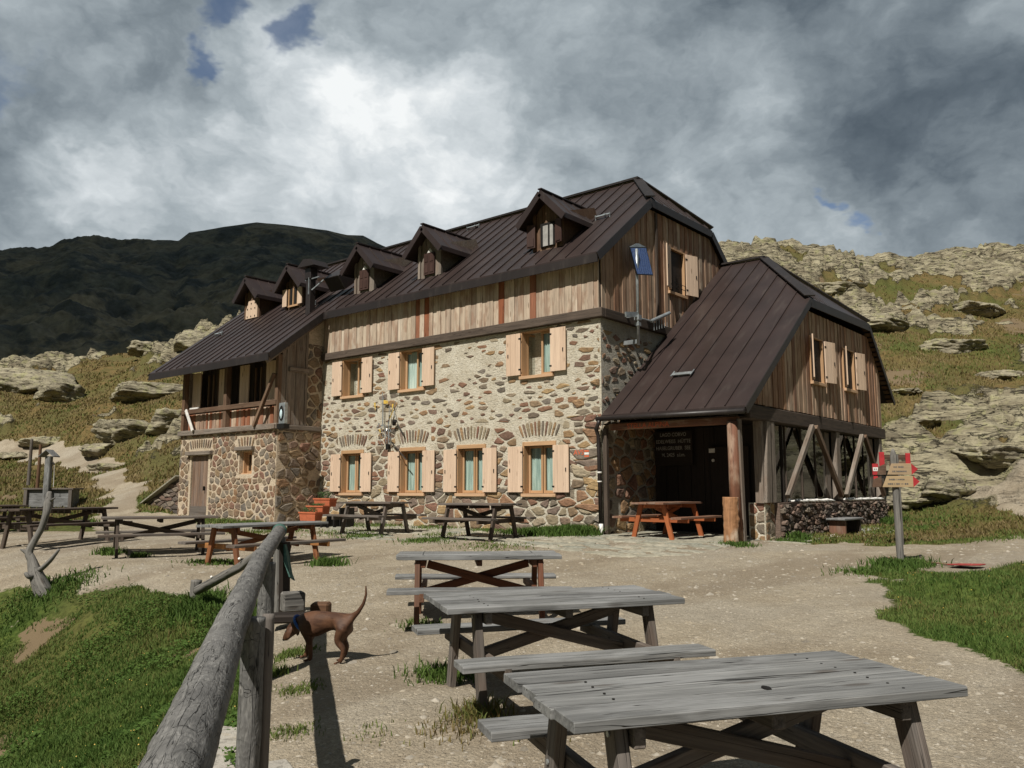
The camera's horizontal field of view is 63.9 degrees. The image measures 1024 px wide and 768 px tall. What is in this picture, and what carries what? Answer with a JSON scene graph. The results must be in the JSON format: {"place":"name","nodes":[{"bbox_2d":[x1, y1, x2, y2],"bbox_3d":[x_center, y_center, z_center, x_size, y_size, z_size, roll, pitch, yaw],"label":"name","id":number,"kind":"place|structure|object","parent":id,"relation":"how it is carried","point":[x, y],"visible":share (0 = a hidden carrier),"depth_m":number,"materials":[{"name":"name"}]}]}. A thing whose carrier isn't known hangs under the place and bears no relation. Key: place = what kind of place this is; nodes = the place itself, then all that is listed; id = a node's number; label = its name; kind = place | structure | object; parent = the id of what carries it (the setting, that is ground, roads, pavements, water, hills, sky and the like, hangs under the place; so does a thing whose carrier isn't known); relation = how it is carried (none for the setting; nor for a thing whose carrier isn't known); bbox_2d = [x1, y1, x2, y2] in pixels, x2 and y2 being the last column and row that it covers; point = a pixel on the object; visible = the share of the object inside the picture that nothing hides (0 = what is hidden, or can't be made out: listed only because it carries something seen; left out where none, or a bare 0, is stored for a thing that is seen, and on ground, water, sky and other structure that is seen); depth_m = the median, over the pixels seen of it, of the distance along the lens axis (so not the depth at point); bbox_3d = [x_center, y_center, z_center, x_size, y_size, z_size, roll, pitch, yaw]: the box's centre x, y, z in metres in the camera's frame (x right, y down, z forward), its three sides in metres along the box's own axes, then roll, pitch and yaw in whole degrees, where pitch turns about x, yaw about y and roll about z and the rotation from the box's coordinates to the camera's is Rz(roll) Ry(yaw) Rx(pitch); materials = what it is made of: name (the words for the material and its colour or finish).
{"place":"outdoors","nodes":[
{"label":"outdoors","id":0,"kind":"place"},
{"bbox_2d":[0,581,239,767],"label":"grass","id":1,"kind":"structure","parent":0,"point":[133,752],"depth_m":9.39,"materials":[{"name":"green plant"}]},
{"bbox_2d":[0,222,384,359],"bbox_3d":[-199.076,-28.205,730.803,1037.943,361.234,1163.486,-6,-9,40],"label":"mountain","id":2,"kind":"structure","parent":0,"point":[78,296],"depth_m":703.68,"materials":[{"name":"green plant"}]},
{"bbox_2d":[0,473,1023,767],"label":"gravel yard","id":3,"kind":"structure","parent":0,"point":[806,613],"depth_m":8.14,"materials":[{"name":"beige gravel"}]},
{"bbox_2d":[0,505,28,531],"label":"picnic table","id":4,"kind":"object","parent":3,"relation":"on","point":[3,518],"visible":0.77,"depth_m":22.45,"materials":[{"name":"wood"}]},
{"bbox_2d":[0,507,132,549],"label":"picnic table","id":5,"kind":"object","parent":3,"relation":"on","point":[31,526],"visible":0.9,"depth_m":17.46,"materials":[{"name":"wood"}]},
{"bbox_2d":[95,515,224,557],"bbox_3d":[-6.903,3.030,16.057,2.200,0.885,1.666,4,-8,-28],"label":"picnic table","id":6,"kind":"object","parent":3,"relation":"on","point":[170,530],"visible":0.91,"depth_m":15.95,"materials":[{"name":"wood"}]},
{"bbox_2d":[137,523,294,767],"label":"log fence","id":7,"kind":"object","parent":3,"relation":"on","point":[188,733],"visible":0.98,"depth_m":3.91,"materials":[{"name":"grey wood"}]},
{"bbox_2d":[280,591,304,611],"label":"timber block","id":8,"kind":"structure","parent":7,"relation":"attached to","point":[292,601],"depth_m":9.25,"materials":[{"name":"grey wood"}]},
{"bbox_2d":[213,726,292,767],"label":"concrete kerb","id":9,"kind":"structure","parent":3,"relation":"on","point":[227,738],"depth_m":4.76,"materials":[{"name":"grey concrete"}]},
{"bbox_2d":[178,521,345,564],"bbox_3d":[-4.442,2.938,14.712,1.666,0.887,2.370,-5,-9,37],"label":"picnic table","id":10,"kind":"object","parent":3,"relation":"on","point":[237,545],"visible":0.87,"depth_m":14.41,"materials":[{"name":"weathered brown wood"},{"name":"red-brown wood"}]},
{"bbox_2d":[274,611,309,623],"bbox_3d":[-2.335,2.545,8.949,0.579,0.090,0.260,1,-7,-10],"label":"timber plank","id":11,"kind":"object","parent":3,"relation":"on","point":[283,617],"visible":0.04,"depth_m":8.81,"materials":[{"name":"grey wood"}]},
{"bbox_2d":[310,601,331,611],"bbox_3d":[-2.120,2.504,9.106,0.200,0.160,0.200,0,-7,0],"label":"timber offcut","id":12,"kind":"object","parent":3,"relation":"on","point":[321,606],"visible":0.56,"depth_m":9.02,"materials":[{"name":"brown wood"}]},
{"bbox_2d":[282,586,366,663],"bbox_3d":[-1.660,2.102,7.243,0.861,0.666,0.231,-3,-8,21],"label":"dog","id":13,"kind":"object","parent":3,"relation":"on","point":[309,626],"visible":1,"depth_m":7.18},
{"bbox_2d":[386,550,572,624],"bbox_3d":[-0.374,2.318,9.076,1.900,0.885,1.666,1,-7,-5],"label":"picnic table","id":14,"kind":"object","parent":3,"relation":"on","point":[456,577],"visible":0.9,"depth_m":9.03,"materials":[{"name":"weathered grey wood"},{"name":"red-brown wood"}]},
{"bbox_2d":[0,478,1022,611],"bbox_3d":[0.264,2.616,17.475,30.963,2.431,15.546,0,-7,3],"label":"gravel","id":15,"kind":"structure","parent":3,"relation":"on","point":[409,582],"depth_m":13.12,"materials":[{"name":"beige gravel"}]},
{"bbox_2d":[148,176,894,541],"bbox_3d":[-0.549,-0.347,26.602,21.006,10.300,12.661,-6,-9,40],"label":"mountain hut","id":16,"kind":"object","parent":3,"relation":"on","point":[494,360],"visible":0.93,"depth_m":21.64,"materials":[{"name":"beige stone"}]},
{"bbox_2d":[189,456,208,514],"bbox_3d":[-10.255,3.423,26.913,1.000,2.100,0.129,-6,-9,40],"label":"plank door","id":17,"kind":"structure","parent":16,"relation":"in","point":[200,463],"depth_m":26.93,"materials":[{"name":"brown wood"}]},
{"bbox_2d":[207,366,266,412],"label":"gallery window frames","id":18,"kind":"structure","parent":16,"relation":"in","point":[261,372],"depth_m":27.36,"materials":[{"name":"brown wood"}]},
{"bbox_2d":[241,451,251,473],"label":"window","id":19,"kind":"structure","parent":16,"relation":"in","point":[246,454],"depth_m":25.58,"materials":[{"name":"beige wood"}]},
{"bbox_2d":[277,402,289,428],"bbox_3d":[-6.694,0.930,24.021,0.340,0.760,0.215,-6,-9,40],"label":"lantern box","id":20,"kind":"object","parent":16,"relation":"attached to","point":[283,414],"visible":1,"depth_m":23.93,"materials":[{"name":"metal"}]},
{"bbox_2d":[306,503,330,513],"bbox_3d":[-5.433,3.485,23.044,0.660,0.335,0.330,-5,-9,32],"label":"flower box","id":21,"kind":"object","parent":16,"relation":"attached to","point":[324,508],"visible":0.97,"depth_m":22.92,"materials":[{"name":"ceramic"}]},
{"bbox_2d":[313,491,337,506],"bbox_3d":[-5.312,3.256,23.376,0.660,0.470,0.330,-5,-9,32],"label":"flower box","id":22,"kind":"object","parent":16,"relation":"attached to","point":[328,501],"visible":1,"depth_m":23.27,"materials":[{"name":"ceramic"}]},
{"bbox_2d":[330,450,371,495],"bbox_3d":[-4.709,2.646,24.469,1.867,1.340,0.351,-6,-9,40],"label":"window","id":23,"kind":"structure","parent":16,"relation":"in","point":[355,474],"depth_m":24.67,"materials":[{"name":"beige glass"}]},
{"bbox_2d":[331,356,372,398],"bbox_3d":[-4.630,-0.149,25.001,1.867,1.220,0.717,-6,-9,40],"label":"window","id":24,"kind":"structure","parent":16,"relation":"in","point":[341,371],"depth_m":25.05,"materials":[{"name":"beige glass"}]},
{"bbox_2d":[374,392,406,459],"bbox_3d":[-3.494,1.186,23.380,1.436,1.988,0.146,-6,-9,40],"label":"wall ornament","id":25,"kind":"object","parent":16,"relation":"attached to","point":[394,422],"depth_m":23.42,"materials":[{"name":"metal"}]},
{"bbox_2d":[387,447,434,495],"bbox_3d":[-2.717,2.434,22.812,1.867,1.340,0.351,-6,-9,40],"label":"window","id":26,"kind":"structure","parent":16,"relation":"in","point":[401,472],"depth_m":22.99,"materials":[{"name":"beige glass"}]},
{"bbox_2d":[388,347,434,392],"bbox_3d":[-2.727,-0.373,23.253,1.867,1.220,0.463,-6,-9,40],"label":"window","id":27,"kind":"structure","parent":16,"relation":"in","point":[413,376],"depth_m":23.42,"materials":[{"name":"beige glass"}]},
{"bbox_2d":[443,444,496,496],"bbox_3d":[-1.016,2.253,21.397,1.867,1.340,0.351,-6,-9,40],"label":"window","id":28,"kind":"structure","parent":16,"relation":"in","point":[468,482],"depth_m":21.56,"materials":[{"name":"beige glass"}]},
{"bbox_2d":[506,326,565,379],"bbox_3d":[0.783,-0.725,20.505,1.867,1.220,0.728,-6,-9,40],"label":"window","id":29,"kind":"structure","parent":16,"relation":"in","point":[553,340],"depth_m":20.44,"materials":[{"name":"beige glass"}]},
{"bbox_2d":[508,441,568,496],"bbox_3d":[0.708,2.069,19.963,1.867,1.340,0.351,-6,-9,40],"label":"window","id":30,"kind":"structure","parent":16,"relation":"in","point":[520,479],"depth_m":20.11,"materials":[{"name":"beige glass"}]},
{"bbox_2d":[623,243,670,344],"bbox_3d":[3.155,-2.165,20.128,1.836,2.575,0.497,7,-10,-44],"label":"solar mast","id":31,"kind":"object","parent":16,"relation":"attached to","point":[640,258],"visible":0.99,"depth_m":19.84,"materials":[{"name":"metal"}]},
{"bbox_2d":[655,430,692,465],"bbox_3d":[3.954,1.571,20.086,1.020,0.840,0.047,-6,-9,40],"label":"sign board","id":32,"kind":"object","parent":16,"relation":"attached to","point":[673,448],"visible":1,"depth_m":20.06,"materials":[{"name":"brown wood"}]},
{"bbox_2d":[666,243,698,299],"bbox_3d":[4.442,-2.993,22.162,0.425,1.300,1.741,-6,-9,40],"label":"window","id":33,"kind":"structure","parent":16,"relation":"in","point":[691,280],"depth_m":22.48,"materials":[{"name":"beige wood"}]},
{"bbox_2d":[709,445,750,534],"bbox_3d":[5.070,2.472,19.091,0.980,2.050,0.090,-6,-9,40],"label":"entrance door","id":34,"kind":"structure","parent":16,"relation":"in","point":[719,455],"depth_m":19.21,"materials":[{"name":"brown wood"}]},
{"bbox_2d":[808,333,836,386],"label":"window","id":35,"kind":"structure","parent":16,"relation":"in","point":[829,355],"depth_m":20.50,"materials":[{"name":"beige wood"}]},
{"bbox_2d":[841,346,866,393],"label":"window","id":36,"kind":"structure","parent":16,"relation":"in","point":[859,364],"depth_m":22.30,"materials":[{"name":"beige wood"}]},
{"bbox_2d":[412,585,715,707],"bbox_3d":[0.296,2.034,6.152,1.812,0.885,1.666,2,-8,-18],"label":"picnic table","id":37,"kind":"object","parent":3,"relation":"on","point":[603,604],"visible":0.97,"depth_m":6.03,"materials":[{"name":"weathered grey wood"}]},
{"bbox_2d":[478,650,967,767],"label":"picnic table","id":38,"kind":"object","parent":3,"relation":"on","point":[791,698],"visible":1,"depth_m":3.42,"materials":[{"name":"weathered grey wood"}]},
{"bbox_2d":[774,497,888,537],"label":"rubble wall","id":39,"kind":"structure","parent":3,"relation":"on","point":[807,516],"depth_m":19.29,"materials":[{"name":"grey stone"}]},
{"bbox_2d":[872,449,919,559],"bbox_3d":[5.877,2.034,12.533,0.690,2.091,0.131,-1,-7,4],"label":"trail signpost","id":40,"kind":"object","parent":3,"relation":"on","point":[894,481],"visible":0.85,"depth_m":12.54,"materials":[{"name":"red paint"}]},
{"bbox_2d":[813,540,1023,670],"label":"grass","id":41,"kind":"structure","parent":3,"relation":"on","point":[999,573],"depth_m":8.59,"materials":[{"name":"green plant"}]},
{"bbox_2d":[888,557,985,565],"bbox_3d":[6.264,2.663,12.294,0.300,0.059,1.626,3,-8,-25],"label":"snow shovel","id":42,"kind":"object","parent":3,"relation":"on","point":[966,564],"visible":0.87,"depth_m":11.80,"materials":[{"name":"red plastic"}]},
{"bbox_2d":[0,235,1023,495],"bbox_3d":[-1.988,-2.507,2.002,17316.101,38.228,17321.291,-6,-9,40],"label":"hillside","id":43,"kind":"structure","parent":0,"point":[980,415],"depth_m":46.78,"materials":[{"name":"grey stone"}]},
{"bbox_2d":[26,439,32,484],"bbox_3d":[-18.711,3.030,31.868,0.149,1.782,0.140,-6,-9,40],"label":"marker pole","id":44,"kind":"object","parent":43,"relation":"on","point":[29,464],"visible":1,"depth_m":31.81,"materials":[{"name":"grey wood"}]},
{"bbox_2d":[0,368,76,393],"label":"boulder","id":45,"kind":"object","parent":43,"relation":"on","point":[21,380],"visible":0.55,"depth_m":50.90,"materials":[{"name":"grey stone"}]},
{"bbox_2d":[17,436,59,447],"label":"boulder","id":46,"kind":"object","parent":43,"relation":"on","point":[44,441],"visible":0.63,"depth_m":42.38,"materials":[{"name":"grey stone"}]},
{"bbox_2d":[35,444,41,487],"bbox_3d":[-18.065,3.138,31.350,0.149,1.652,0.140,-6,-9,40],"label":"marker pole","id":47,"kind":"object","parent":43,"relation":"on","point":[38,469],"visible":1,"depth_m":31.29,"materials":[{"name":"brown wood"}]},
{"bbox_2d":[33,382,85,402],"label":"boulder","id":48,"kind":"object","parent":43,"relation":"on","point":[57,392],"visible":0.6,"depth_m":49.91,"materials":[{"name":"grey stone"}]},
{"bbox_2d":[86,463,120,470],"bbox_3d":[-17.853,3.803,36.811,1.941,0.516,1.707,-6,-9,40],"label":"boulder","id":49,"kind":"object","parent":43,"relation":"on","point":[100,467],"visible":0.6,"depth_m":36.19,"materials":[{"name":"grey stone"}]},
{"bbox_2d":[91,419,149,443],"bbox_3d":[-18.730,2.505,40.132,2.893,1.548,2.134,-2,-8,15],"label":"boulder","id":50,"kind":"object","parent":43,"relation":"on","point":[114,431],"visible":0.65,"depth_m":39.31,"materials":[{"name":"grey stone"}]},
{"bbox_2d":[0,353,245,523],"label":"hillside grass","id":51,"kind":"structure","parent":43,"relation":"on","point":[77,476],"depth_m":40.41,"materials":[{"name":"green plant"}]},
{"bbox_2d":[127,340,154,357],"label":"boulder","id":52,"kind":"object","parent":43,"relation":"on","point":[137,348],"visible":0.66,"depth_m":57.07,"materials":[{"name":"grey stone"}]},
{"bbox_2d":[109,381,182,401],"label":"boulder","id":53,"kind":"object","parent":43,"relation":"on","point":[130,391],"visible":0.68,"depth_m":46.24,"materials":[{"name":"grey stone"}]},
{"bbox_2d":[144,408,181,435],"bbox_3d":[-16.525,2.045,40.070,1.918,1.630,2.640,-6,-9,40],"label":"boulder","id":54,"kind":"object","parent":43,"relation":"on","point":[161,420],"visible":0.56,"depth_m":39.19,"materials":[{"name":"grey stone"}]},
{"bbox_2d":[173,330,212,351],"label":"boulder","id":55,"kind":"object","parent":43,"relation":"on","point":[186,339],"visible":0.44,"depth_m":55.66,"materials":[{"name":"grey stone"}]},
{"bbox_2d":[812,281,867,294],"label":"boulder","id":56,"kind":"object","parent":43,"relation":"on","point":[837,287],"visible":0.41,"depth_m":52.19,"materials":[{"name":"grey stone"}]},
{"bbox_2d":[861,313,910,331],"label":"boulder","id":57,"kind":"object","parent":43,"relation":"on","point":[889,322],"visible":0.47,"depth_m":45.84,"materials":[{"name":"grey stone"}]},
{"bbox_2d":[785,249,1023,512],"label":"hillside grass","id":58,"kind":"structure","parent":43,"relation":"on","point":[950,356],"depth_m":41.13,"materials":[{"name":"green plant"}]},
{"bbox_2d":[892,388,922,394],"bbox_3d":[17.651,0.386,36.828,1.423,0.397,1.378,1,-7,-11],"label":"boulder","id":59,"kind":"object","parent":43,"relation":"on","point":[907,391],"visible":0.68,"depth_m":36.27,"materials":[{"name":"grey stone"}]},
{"bbox_2d":[908,415,940,427],"bbox_3d":[16.482,1.662,33.020,1.801,0.765,1.723,3,-8,-22],"label":"boulder","id":60,"kind":"object","parent":43,"relation":"on","point":[927,421],"visible":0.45,"depth_m":32.34,"materials":[{"name":"grey stone"}]},
{"bbox_2d":[919,338,988,353],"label":"boulder","id":61,"kind":"object","parent":43,"relation":"on","point":[951,346],"visible":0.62,"depth_m":41.87,"materials":[{"name":"grey stone"}]},
{"bbox_2d":[952,300,1005,317],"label":"boulder","id":62,"kind":"object","parent":43,"relation":"on","point":[981,309],"visible":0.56,"depth_m":50.07,"materials":[{"name":"grey stone"}]},
{"bbox_2d":[950,445,1023,469],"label":"boulder","id":63,"kind":"object","parent":43,"relation":"on","point":[998,457],"visible":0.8,"depth_m":24.91,"materials":[{"name":"grey stone"}]},
{"bbox_2d":[974,370,1023,380],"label":"boulder","id":64,"kind":"object","parent":43,"relation":"on","point":[1003,374],"visible":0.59,"depth_m":37.84,"materials":[{"name":"grey stone"}]},
{"bbox_2d":[0,479,1023,766],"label":"grass bank","id":65,"kind":"structure","parent":0,"point":[980,499],"depth_m":11.15,"materials":[{"name":"green plant"}]},
{"bbox_2d":[20,491,59,595],"bbox_3d":[-7.482,2.599,13.050,0.647,1.772,0.306,1,-7,-10],"label":"driftwood sculpture","id":66,"kind":"object","parent":65,"relation":"on","point":[35,575],"visible":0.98,"depth_m":13.00,"materials":[{"name":"grey wood"}]},
{"bbox_2d":[38,449,59,506],"bbox_3d":[-16.619,3.369,29.403,0.569,2.040,0.455,0,-7,0],"label":"spout post","id":67,"kind":"object","parent":65,"relation":"on","point":[48,466],"visible":0.91,"depth_m":29.35,"materials":[{"name":"grey wood"}]},
{"bbox_2d":[22,488,83,507],"bbox_3d":[-16.619,4.116,29.718,1.820,0.700,0.740,0,-7,0],"label":"water trough","id":68,"kind":"object","parent":65,"relation":"on","point":[64,497],"visible":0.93,"depth_m":29.43,"materials":[{"name":"grey wood"}]},
{"bbox_2d":[140,475,178,513],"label":"dry stone wall","id":69,"kind":"structure","parent":65,"relation":"on","point":[164,495],"depth_m":28.22,"materials":[{"name":"grey stone"}]},
{"bbox_2d":[0,515,1023,753],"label":"grass tufts","id":70,"kind":"object","parent":65,"relation":"on","point":[436,673],"visible":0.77,"depth_m":12.29,"materials":[{"name":"green plant"}]},
{"bbox_2d":[884,496,936,510],"bbox_3d":[11.566,3.520,24.213,1.748,0.456,1.146,-3,-8,21],"label":"boulder","id":71,"kind":"object","parent":65,"relation":"on","point":[908,503],"visible":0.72,"depth_m":23.78,"materials":[{"name":"grey stone"}]},
{"bbox_2d":[809,505,1023,543],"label":"grass","id":72,"kind":"structure","parent":65,"relation":"on","point":[967,531],"depth_m":19.39,"materials":[{"name":"green plant"}]},
{"bbox_2d":[915,475,977,502],"bbox_3d":[12.599,3.261,24.291,1.966,1.130,1.658,3,-8,-20],"label":"boulder","id":73,"kind":"object","parent":65,"relation":"on","point":[940,488],"visible":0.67,"depth_m":23.61,"materials":[{"name":"grey stone"}]},
{"bbox_2d":[0,437,1023,527],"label":"path","id":74,"kind":"structure","parent":0,"point":[123,493],"depth_m":32.99,"materials":[{"name":"beige gravel"}]},
{"bbox_2d":[0,451,27,459],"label":"boulder","id":75,"kind":"object","parent":74,"relation":"on","point":[13,455],"visible":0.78,"depth_m":41.40,"materials":[{"name":"grey stone"}]},
{"bbox_2d":[78,443,114,457],"bbox_3d":[-19.842,3.252,39.316,1.643,0.876,1.743,-3,-8,22],"label":"boulder","id":76,"kind":"object","parent":74,"relation":"on","point":[94,450],"visible":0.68,"depth_m":38.82,"materials":[{"name":"grey stone"}]},
{"bbox_2d":[0,0,1023,256],"label":"sky","id":77,"kind":"structure","parent":0,"point":[865,127],"materials":[{"name":"grey"}]},
{"bbox_2d":[240,521,893,556],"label":"flagstone paving","id":78,"kind":"structure","parent":0,"point":[567,543],"depth_m":17.06,"materials":[{"name":"beige stone"}]},
{"bbox_2d":[315,508,354,527],"bbox_3d":[-4.895,3.681,22.609,1.084,0.540,0.414,1,-7,-5],"label":"planter stand","id":79,"kind":"object","parent":78,"relation":"on","point":[337,522],"visible":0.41,"depth_m":22.55,"materials":[{"name":"black metal"}]},
{"bbox_2d":[298,507,323,520],"bbox_3d":[-5.565,3.583,22.729,0.660,0.395,0.330,-5,-9,32],"label":"flower box","id":80,"kind":"object","parent":79,"relation":"on","point":[310,515],"visible":1,"depth_m":22.61,"materials":[{"name":"ceramic"}]},
{"bbox_2d":[323,501,426,534],"bbox_3d":[-3.350,3.320,20.055,1.900,0.886,1.666,-5,-9,36],"label":"picnic table","id":81,"kind":"object","parent":78,"relation":"on","point":[373,515],"visible":0.98,"depth_m":19.93,"materials":[{"name":"brown wood"}]},
{"bbox_2d":[421,503,535,541],"bbox_3d":[-0.719,3.057,17.996,1.900,0.884,1.666,-5,-9,36],"label":"picnic table","id":82,"kind":"object","parent":78,"relation":"on","point":[492,520],"visible":0.98,"depth_m":17.87,"materials":[{"name":"brown wood"}]},
{"bbox_2d":[612,501,721,539],"bbox_3d":[3.404,3.019,17.936,1.666,0.884,1.870,-6,-9,40],"label":"picnic table","id":83,"kind":"object","parent":78,"relation":"on","point":[668,517],"visible":0.97,"depth_m":17.65,"materials":[{"name":"orange wood"}]},
{"bbox_2d":[722,497,739,542],"bbox_3d":[4.314,2.726,16.158,0.330,0.997,0.329,-6,-9,40],"label":"trunk section","id":84,"kind":"object","parent":78,"relation":"on","point":[731,518],"visible":0.84,"depth_m":16.06,"materials":[{"name":"brown wood"}]},
{"bbox_2d":[826,517,863,534],"bbox_3d":[7.949,3.422,19.568,0.440,0.465,1.250,-7,-10,42],"label":"bench","id":85,"kind":"object","parent":78,"relation":"on","point":[843,525],"visible":0.76,"depth_m":19.28,"materials":[{"name":"brown wood"}]}
]}

